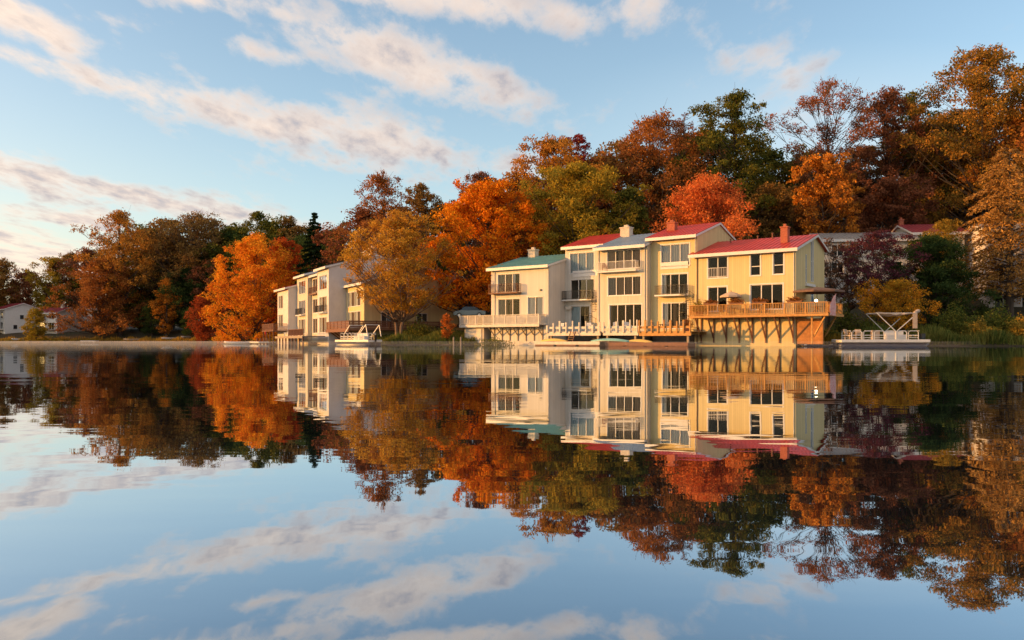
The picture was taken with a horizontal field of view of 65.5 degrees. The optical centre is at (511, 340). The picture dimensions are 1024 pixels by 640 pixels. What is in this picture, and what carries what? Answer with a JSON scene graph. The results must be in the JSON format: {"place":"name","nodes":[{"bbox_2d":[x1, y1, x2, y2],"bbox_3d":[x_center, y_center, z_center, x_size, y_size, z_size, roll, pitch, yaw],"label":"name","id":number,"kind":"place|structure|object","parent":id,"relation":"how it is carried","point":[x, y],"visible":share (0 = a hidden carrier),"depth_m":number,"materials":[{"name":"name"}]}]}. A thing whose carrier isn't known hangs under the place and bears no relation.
{"place":"outdoors","nodes":[
{"label":"outdoors","id":0,"kind":"place"},
{"bbox_2d":[0,343,1023,639],"bbox_3d":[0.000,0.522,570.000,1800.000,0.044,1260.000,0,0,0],"label":"water","id":1,"kind":"structure","parent":0,"point":[182,491],"depth_m":2.70,"materials":[{"name":"liquid"}]},
{"bbox_2d":[275,329,324,344],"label":"raised dock","id":2,"kind":"object","parent":1,"relation":"in","point":[292,333],"visible":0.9,"depth_m":108.93,"materials":[{"name":"brown wood"}]},
{"bbox_2d":[335,324,381,344],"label":"pontoon boat","id":3,"kind":"object","parent":1,"relation":"on","point":[360,338],"visible":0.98,"depth_m":92.03,"materials":[{"name":"white metal"}]},
{"bbox_2d":[534,341,604,345],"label":"floating dock","id":4,"kind":"object","parent":1,"relation":"on","point":[549,343],"visible":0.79,"depth_m":79.53,"materials":[{"name":"brown wood"}]},
{"bbox_2d":[546,321,602,338],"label":"raised dock","id":5,"kind":"object","parent":1,"relation":"in","point":[598,334],"visible":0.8,"depth_m":82.50,"materials":[{"name":"white paint"}]},
{"bbox_2d":[602,320,642,338],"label":"raised dock","id":6,"kind":"object","parent":1,"relation":"in","point":[616,332],"visible":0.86,"depth_m":79.47,"materials":[{"name":"white paint"}]},
{"bbox_2d":[605,342,695,345],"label":"floating dock","id":7,"kind":"object","parent":1,"relation":"on","point":[648,344],"visible":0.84,"depth_m":74.62,"materials":[{"name":"brown wood"}]},
{"bbox_2d":[638,320,706,342],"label":"raised dock","id":8,"kind":"object","parent":1,"relation":"in","point":[670,332],"visible":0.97,"depth_m":76.43,"materials":[{"name":"brown wood"}]},
{"bbox_2d":[832,309,929,345],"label":"pontoon boat","id":9,"kind":"object","parent":1,"relation":"on","point":[893,337],"visible":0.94,"depth_m":70.41,"materials":[{"name":"white metal"}]},
{"bbox_2d":[0,294,1023,345],"bbox_3d":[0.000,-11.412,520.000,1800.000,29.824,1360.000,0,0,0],"label":"ground","id":10,"kind":"structure","parent":0,"point":[138,334],"depth_m":123.42,"materials":[{"name":"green plant"}]},
{"bbox_2d":[0,257,23,306],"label":"oak tree","id":11,"kind":"object","parent":10,"relation":"on","point":[5,263],"visible":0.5,"depth_m":227.61,"materials":[{"name":"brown plant"}]},
{"bbox_2d":[0,303,37,333],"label":"lake house","id":12,"kind":"structure","parent":10,"relation":"on","point":[12,320],"depth_m":213.26,"materials":[{"name":"white paint"}]},
{"bbox_2d":[14,307,51,342],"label":"willow tree","id":13,"kind":"object","parent":10,"relation":"on","point":[34,333],"visible":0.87,"depth_m":198.24,"materials":[{"name":"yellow plant"}]},
{"bbox_2d":[4,268,61,305],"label":"oak tree","id":14,"kind":"object","parent":10,"relation":"on","point":[25,291],"visible":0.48,"depth_m":227.97,"materials":[{"name":"brown plant"}]},
{"bbox_2d":[23,256,85,308],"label":"oak tree","id":15,"kind":"object","parent":10,"relation":"on","point":[49,276],"visible":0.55,"depth_m":224.01,"materials":[{"name":"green plant"}]},
{"bbox_2d":[38,304,82,333],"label":"lake house","id":16,"kind":"structure","parent":10,"relation":"on","point":[61,311],"depth_m":212.73,"materials":[{"name":"white paint"}]},
{"bbox_2d":[44,246,104,307],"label":"forest tree","id":17,"kind":"object","parent":10,"relation":"on","point":[72,264],"visible":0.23,"depth_m":225.78,"materials":[{"name":"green plant"}]},
{"bbox_2d":[38,256,150,337],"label":"oak tree","id":18,"kind":"object","parent":10,"relation":"on","point":[91,292],"visible":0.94,"depth_m":202.07,"materials":[{"name":"brown plant"}]},
{"bbox_2d":[69,206,159,336],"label":"oak tree","id":19,"kind":"object","parent":10,"relation":"on","point":[120,219],"visible":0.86,"depth_m":204.07,"materials":[{"name":"brown plant"}]},
{"bbox_2d":[0,335,233,342],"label":"grass","id":20,"kind":"structure","parent":10,"relation":"on","point":[114,339],"depth_m":199.65,"materials":[{"name":"green plant"}]},
{"bbox_2d":[103,254,165,330],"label":"oak tree","id":21,"kind":"object","parent":10,"relation":"on","point":[137,301],"visible":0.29,"depth_m":211.74,"materials":[{"name":"brown plant"}]},
{"bbox_2d":[85,231,189,328],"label":"forest tree","id":22,"kind":"object","parent":10,"relation":"on","point":[97,254],"visible":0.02,"depth_m":216.96,"materials":[{"name":"brown plant"}]},
{"bbox_2d":[135,303,163,336],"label":"forest tree","id":23,"kind":"object","parent":10,"relation":"on","point":[152,330],"visible":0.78,"depth_m":201.05,"materials":[{"name":"green plant"}]},
{"bbox_2d":[127,216,190,328],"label":"forest tree","id":24,"kind":"object","parent":10,"relation":"on","point":[169,222],"visible":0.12,"depth_m":217.63,"materials":[{"name":"green plant"}]},
{"bbox_2d":[142,219,176,330],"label":"oak tree","id":25,"kind":"object","parent":10,"relation":"on","point":[156,236],"visible":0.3,"depth_m":215.44,"materials":[{"name":"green plant"}]},
{"bbox_2d":[148,278,183,336],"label":"maple tree","id":26,"kind":"object","parent":10,"relation":"on","point":[165,320],"visible":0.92,"depth_m":199.17,"materials":[{"name":"brown plant"}]},
{"bbox_2d":[130,209,225,304],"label":"oak tree","id":27,"kind":"object","parent":10,"relation":"on","point":[194,241],"visible":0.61,"depth_m":207.77,"materials":[{"name":"brown plant"}]},
{"bbox_2d":[151,266,208,330],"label":"oak tree","id":28,"kind":"object","parent":10,"relation":"on","point":[184,291],"visible":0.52,"depth_m":203.75,"materials":[{"name":"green plant"}]},
{"bbox_2d":[145,218,226,328],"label":"forest tree","id":29,"kind":"object","parent":10,"relation":"on","point":[174,261],"visible":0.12,"depth_m":212.28,"materials":[{"name":"green plant"}]},
{"bbox_2d":[175,229,226,309],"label":"forest tree","id":30,"kind":"object","parent":10,"relation":"on","point":[195,255],"visible":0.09,"depth_m":208.08,"materials":[{"name":"green plant"}]},
{"bbox_2d":[183,295,226,342],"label":"maple tree","id":31,"kind":"object","parent":10,"relation":"on","point":[204,333],"visible":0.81,"depth_m":184.70,"materials":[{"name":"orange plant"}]},
{"bbox_2d":[185,255,238,330],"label":"oak tree","id":32,"kind":"object","parent":10,"relation":"on","point":[211,271],"visible":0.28,"depth_m":202.50,"materials":[{"name":"brown plant"}]},
{"bbox_2d":[175,222,254,316],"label":"forest tree","id":33,"kind":"object","parent":10,"relation":"on","point":[228,228],"visible":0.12,"depth_m":207.50,"materials":[{"name":"green plant"}]},
{"bbox_2d":[184,229,251,328],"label":"forest tree","id":34,"kind":"object","parent":10,"relation":"on","point":[238,237],"visible":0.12,"depth_m":206.29,"materials":[{"name":"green plant"}]},
{"bbox_2d":[197,232,297,343],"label":"maple tree","id":35,"kind":"object","parent":10,"relation":"on","point":[249,248],"visible":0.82,"depth_m":139.18,"materials":[{"name":"orange plant"}]},
{"bbox_2d":[236,210,276,316],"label":"oak tree","id":36,"kind":"object","parent":10,"relation":"on","point":[259,215],"visible":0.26,"depth_m":195.23,"materials":[{"name":"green plant"}]},
{"bbox_2d":[223,213,300,292],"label":"forest tree","id":37,"kind":"object","parent":10,"relation":"on","point":[276,224],"visible":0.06,"depth_m":203.41,"materials":[{"name":"green plant"}]},
{"bbox_2d":[262,284,296,343],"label":"townhouse","id":38,"kind":"structure","parent":10,"relation":"on","point":[287,306],"depth_m":121.73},
{"bbox_2d":[260,236,308,327],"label":"maple tree","id":39,"kind":"object","parent":10,"relation":"on","point":[284,242],"visible":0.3,"depth_m":149.56,"materials":[{"name":"red plant"}]},
{"bbox_2d":[293,271,316,343],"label":"townhouse","id":40,"kind":"structure","parent":10,"relation":"on","point":[304,306],"depth_m":116.90,"materials":[{"name":"beige"}]},
{"bbox_2d":[293,212,332,284],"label":"conifer tree","id":41,"kind":"object","parent":10,"relation":"on","point":[313,249],"visible":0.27,"depth_m":141.33,"materials":[{"name":"green plant"}]},
{"bbox_2d":[308,273,326,341],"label":"townhouse","id":42,"kind":"structure","parent":10,"relation":"on","point":[314,302],"depth_m":114.64,"materials":[{"name":"beige"}]},
{"bbox_2d":[307,205,379,270],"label":"forest tree","id":43,"kind":"object","parent":10,"relation":"on","point":[361,214],"visible":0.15,"depth_m":134.56,"materials":[{"name":"brown plant"}]},
{"bbox_2d":[313,246,392,344],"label":"townhouse","id":44,"kind":"structure","parent":10,"relation":"on","point":[331,299],"depth_m":106.94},
{"bbox_2d":[329,169,418,256],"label":"oak tree","id":45,"kind":"object","parent":10,"relation":"on","point":[382,184],"visible":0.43,"depth_m":125.07,"materials":[{"name":"brown plant"}]},
{"bbox_2d":[326,258,458,339],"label":"townhouse","id":46,"kind":"structure","parent":10,"relation":"on","point":[359,312],"depth_m":102.62,"materials":[{"name":"yellow"}]},
{"bbox_2d":[337,209,465,335],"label":"maple tree","id":47,"kind":"object","parent":10,"relation":"on","point":[397,230],"visible":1,"depth_m":95.47,"materials":[{"name":"orange plant"}]},
{"bbox_2d":[403,315,436,337],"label":"shrub","id":48,"kind":"object","parent":10,"relation":"on","point":[414,331],"visible":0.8,"depth_m":96.56,"materials":[{"name":"green plant"}]},
{"bbox_2d":[393,182,449,263],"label":"oak tree","id":49,"kind":"object","parent":10,"relation":"on","point":[419,202],"visible":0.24,"depth_m":131.35,"materials":[{"name":"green plant"}]},
{"bbox_2d":[369,327,477,344],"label":"grass","id":50,"kind":"structure","parent":10,"relation":"on","point":[433,337],"depth_m":94.23,"materials":[{"name":"green plant"}]},
{"bbox_2d":[400,201,459,267],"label":"forest tree","id":51,"kind":"object","parent":10,"relation":"on","point":[440,206],"visible":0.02,"depth_m":129.49,"materials":[{"name":"brown plant"}]},
{"bbox_2d":[453,306,490,317],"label":"parked car","id":52,"kind":"object","parent":10,"relation":"on","point":[466,310],"visible":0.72,"depth_m":98.20,"materials":[{"name":"grey paint"}]},
{"bbox_2d":[446,171,506,247],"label":"oak tree","id":53,"kind":"object","parent":10,"relation":"on","point":[479,175],"visible":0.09,"depth_m":129.41,"materials":[{"name":"orange plant"}]},
{"bbox_2d":[411,175,552,322],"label":"maple tree","id":54,"kind":"object","parent":10,"relation":"on","point":[486,196],"visible":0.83,"depth_m":100.82,"materials":[{"name":"orange plant"}]},
{"bbox_2d":[459,247,583,344],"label":"townhouse","id":55,"kind":"structure","parent":10,"relation":"on","point":[532,285],"depth_m":89.40,"materials":[{"name":"beige"}]},
{"bbox_2d":[497,272,519,292],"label":"sliding door","id":56,"kind":"structure","parent":55,"relation":"in","point":[504,280],"depth_m":90.81,"materials":[{"name":"white paint"}]},
{"bbox_2d":[527,296,542,316],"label":"sliding door","id":57,"kind":"structure","parent":55,"relation":"in","point":[531,301],"depth_m":88.53,"materials":[{"name":"white paint"}]},
{"bbox_2d":[489,219,553,263],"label":"maple tree","id":58,"kind":"object","parent":10,"relation":"on","point":[522,233],"visible":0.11,"depth_m":106.31,"materials":[{"name":"orange plant"}]},
{"bbox_2d":[499,132,612,252],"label":"oak tree","id":59,"kind":"object","parent":10,"relation":"on","point":[549,146],"visible":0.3,"depth_m":116.01,"materials":[{"name":"orange plant"}]},
{"bbox_2d":[560,133,598,220],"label":"oak tree","id":60,"kind":"object","parent":10,"relation":"on","point":[579,147],"visible":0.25,"depth_m":124.46,"materials":[{"name":"plant"}]},
{"bbox_2d":[513,158,653,256],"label":"maple tree","id":61,"kind":"object","parent":10,"relation":"on","point":[581,215],"visible":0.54,"depth_m":102.06,"materials":[{"name":"green plant"}]},
{"bbox_2d":[561,233,633,341],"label":"townhouse","id":62,"kind":"structure","parent":10,"relation":"on","point":[580,267],"depth_m":88.80,"materials":[{"name":"beige"}]},
{"bbox_2d":[570,305,589,329],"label":"sliding door","id":63,"kind":"structure","parent":62,"relation":"in","point":[575,314],"depth_m":88.96,"materials":[{"name":"white paint"}]},
{"bbox_2d":[569,251,594,273],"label":"window","id":64,"kind":"structure","parent":62,"relation":"in","point":[577,261],"depth_m":88.57,"materials":[{"name":"glass"}]},
{"bbox_2d":[569,149,651,234],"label":"forest tree","id":65,"kind":"object","parent":10,"relation":"on","point":[610,155],"visible":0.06,"depth_m":127.89,"materials":[{"name":"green plant"}]},
{"bbox_2d":[599,185,659,234],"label":"oak tree","id":66,"kind":"object","parent":10,"relation":"on","point":[628,194],"visible":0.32,"depth_m":109.02,"materials":[{"name":"green plant"}]},
{"bbox_2d":[592,225,667,340],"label":"townhouse","id":67,"kind":"structure","parent":10,"relation":"on","point":[624,281],"depth_m":84.03,"materials":[{"name":"beige"}]},
{"bbox_2d":[607,248,640,269],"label":"sliding door","id":68,"kind":"structure","parent":67,"relation":"in","point":[624,255],"depth_m":83.55,"materials":[{"name":"white paint"}]},
{"bbox_2d":[607,275,641,296],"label":"window","id":69,"kind":"structure","parent":67,"relation":"in","point":[614,283],"depth_m":83.58,"materials":[{"name":"glass"}]},
{"bbox_2d":[583,138,685,221],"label":"forest tree","id":70,"kind":"object","parent":10,"relation":"on","point":[612,146],"visible":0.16,"depth_m":123.98,"materials":[{"name":"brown plant"}]},
{"bbox_2d":[596,100,711,233],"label":"oak tree","id":71,"kind":"object","parent":10,"relation":"on","point":[649,131],"visible":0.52,"depth_m":116.94,"materials":[{"name":"brown plant"}]},
{"bbox_2d":[655,112,713,187],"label":"oak tree","id":72,"kind":"object","parent":10,"relation":"on","point":[681,129],"visible":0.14,"depth_m":127.05,"materials":[{"name":"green plant"}]},
{"bbox_2d":[645,220,735,342],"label":"townhouse","id":73,"kind":"structure","parent":10,"relation":"on","point":[673,245],"depth_m":81.64,"materials":[{"name":"yellow"}]},
{"bbox_2d":[660,242,689,266],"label":"window","id":74,"kind":"structure","parent":73,"relation":"in","point":[676,252],"depth_m":81.02,"materials":[{"name":"glass"}]},
{"bbox_2d":[662,301,688,328],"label":"sliding door","id":75,"kind":"structure","parent":73,"relation":"in","point":[664,305],"depth_m":81.20,"materials":[{"name":"white paint"}]},
{"bbox_2d":[639,127,754,229],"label":"forest tree","id":76,"kind":"object","parent":10,"relation":"on","point":[694,136],"visible":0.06,"depth_m":128.09,"materials":[{"name":"brown plant"}]},
{"bbox_2d":[649,120,756,220],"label":"forest tree","id":77,"kind":"object","parent":10,"relation":"on","point":[725,139],"visible":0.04,"depth_m":132.05,"materials":[{"name":"green plant"}]},
{"bbox_2d":[648,168,760,239],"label":"maple tree","id":78,"kind":"object","parent":10,"relation":"on","point":[707,188],"visible":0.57,"depth_m":96.22,"materials":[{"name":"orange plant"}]},
{"bbox_2d":[664,87,790,239],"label":"oak tree","id":79,"kind":"object","parent":10,"relation":"on","point":[731,165],"visible":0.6,"depth_m":113.91,"materials":[{"name":"green plant"}]},
{"bbox_2d":[688,224,843,345],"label":"townhouse","id":80,"kind":"structure","parent":10,"relation":"on","point":[775,271],"depth_m":76.01,"materials":[{"name":"yellow"}]},
{"bbox_2d":[793,287,844,311],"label":"patio umbrella","id":81,"kind":"object","parent":80,"relation":"on","point":[817,290],"visible":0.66,"depth_m":72.27,"materials":[{"name":"brown fabric"}]},
{"bbox_2d":[725,143,813,221],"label":"forest tree","id":82,"kind":"object","parent":10,"relation":"on","point":[773,158],"visible":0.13,"depth_m":127.45,"materials":[{"name":"green plant"}]},
{"bbox_2d":[725,181,831,239],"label":"oak tree","id":83,"kind":"object","parent":10,"relation":"on","point":[777,191],"visible":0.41,"depth_m":110.29,"materials":[{"name":"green plant"}]},
{"bbox_2d":[752,74,885,223],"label":"oak tree","id":84,"kind":"object","parent":10,"relation":"on","point":[814,102],"visible":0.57,"depth_m":116.61,"materials":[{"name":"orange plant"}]},
{"bbox_2d":[787,152,866,234],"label":"maple tree","id":85,"kind":"object","parent":10,"relation":"on","point":[827,169],"visible":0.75,"depth_m":104.36,"materials":[{"name":"orange plant"}]},
{"bbox_2d":[824,237,848,327],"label":"maple tree","id":86,"kind":"object","parent":10,"relation":"on","point":[829,297],"visible":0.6,"depth_m":83.73,"materials":[{"name":"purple plant"}]},
{"bbox_2d":[826,297,863,332],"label":"shrub","id":87,"kind":"object","parent":10,"relation":"on","point":[842,324],"visible":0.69,"depth_m":79.69,"materials":[{"name":"green plant"}]},
{"bbox_2d":[824,238,869,325],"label":"maple tree","id":88,"kind":"object","parent":10,"relation":"on","point":[846,286],"visible":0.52,"depth_m":85.69,"materials":[{"name":"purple plant"}]},
{"bbox_2d":[809,232,917,302],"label":"hillside house","id":89,"kind":"structure","parent":10,"relation":"on","point":[839,237],"depth_m":97.81,"materials":[{"name":"grey"}]},
{"bbox_2d":[824,226,933,323],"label":"maple tree","id":90,"kind":"object","parent":10,"relation":"on","point":[873,238],"visible":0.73,"depth_m":83.00,"materials":[{"name":"purple plant"}]},
{"bbox_2d":[838,144,922,227],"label":"forest tree","id":91,"kind":"object","parent":10,"relation":"on","point":[873,148],"visible":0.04,"depth_m":126.68,"materials":[{"name":"brown plant"}]},
{"bbox_2d":[833,84,942,227],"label":"oak tree","id":92,"kind":"object","parent":10,"relation":"on","point":[893,100],"visible":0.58,"depth_m":118.34,"materials":[{"name":"brown plant"}]},
{"bbox_2d":[843,173,940,232],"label":"oak tree","id":93,"kind":"object","parent":10,"relation":"on","point":[881,197],"visible":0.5,"depth_m":108.18,"materials":[{"name":"brown plant"}]},
{"bbox_2d":[852,277,941,330],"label":"ornamental tree","id":94,"kind":"object","parent":10,"relation":"on","point":[899,285],"visible":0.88,"depth_m":78.61,"materials":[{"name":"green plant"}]},
{"bbox_2d":[875,91,940,202],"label":"oak tree","id":95,"kind":"object","parent":10,"relation":"on","point":[911,96],"visible":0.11,"depth_m":123.38,"materials":[{"name":"brown plant"}]},
{"bbox_2d":[891,218,968,291],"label":"hillside house","id":96,"kind":"structure","parent":10,"relation":"on","point":[916,229],"depth_m":100.69,"materials":[{"name":"grey"}]},
{"bbox_2d":[908,218,968,300],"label":"maple tree","id":97,"kind":"object","parent":10,"relation":"on","point":[945,226],"visible":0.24,"depth_m":89.34,"materials":[{"name":"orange plant"}]},
{"bbox_2d":[880,233,1002,326],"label":"evergreen tree","id":98,"kind":"object","parent":10,"relation":"on","point":[937,268],"visible":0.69,"depth_m":84.11,"materials":[{"name":"green plant"}]},
{"bbox_2d":[884,107,1016,227],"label":"forest tree","id":99,"kind":"object","parent":10,"relation":"on","point":[964,162],"visible":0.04,"depth_m":123.71,"materials":[{"name":"brown plant"}]},
{"bbox_2d":[887,43,1023,228],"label":"oak tree","id":100,"kind":"object","parent":10,"relation":"on","point":[979,85],"visible":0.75,"depth_m":110.02,"materials":[{"name":"orange plant"}]},
{"bbox_2d":[923,301,995,335],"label":"rhododendron","id":101,"kind":"object","parent":10,"relation":"on","point":[950,323],"visible":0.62,"depth_m":76.92,"materials":[{"name":"green plant"}]},
{"bbox_2d":[927,84,1023,223],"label":"forest tree","id":102,"kind":"object","parent":10,"relation":"on","point":[1005,130],"visible":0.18,"depth_m":113.02,"materials":[{"name":"brown plant"}]},
{"bbox_2d":[956,146,1023,316],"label":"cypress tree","id":103,"kind":"object","parent":10,"relation":"on","point":[1011,269],"visible":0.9,"depth_m":87.56,"materials":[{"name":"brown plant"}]},
{"bbox_2d":[958,119,1023,222],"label":"forest tree","id":104,"kind":"object","parent":10,"relation":"on","point":[1021,127],"visible":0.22,"depth_m":108.55,"materials":[{"name":"brown plant"}]},
{"bbox_2d":[965,223,1023,307],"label":"hillside house","id":105,"kind":"structure","parent":10,"relation":"on","point":[987,299],"depth_m":92.70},
{"bbox_2d":[971,301,1023,335],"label":"rhododendron","id":106,"kind":"object","parent":10,"relation":"on","point":[999,320],"visible":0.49,"depth_m":75.90,"materials":[{"name":"green plant"}]},
{"bbox_2d":[0,0,1023,303],"label":"sky","id":107,"kind":"structure","parent":0,"point":[232,109],"materials":[{"name":"blue"}]},
{"bbox_2d":[854,323,1023,344],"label":"grass","id":108,"kind":"structure","parent":0,"point":[937,335],"depth_m":74.27,"materials":[{"name":"green plant"}]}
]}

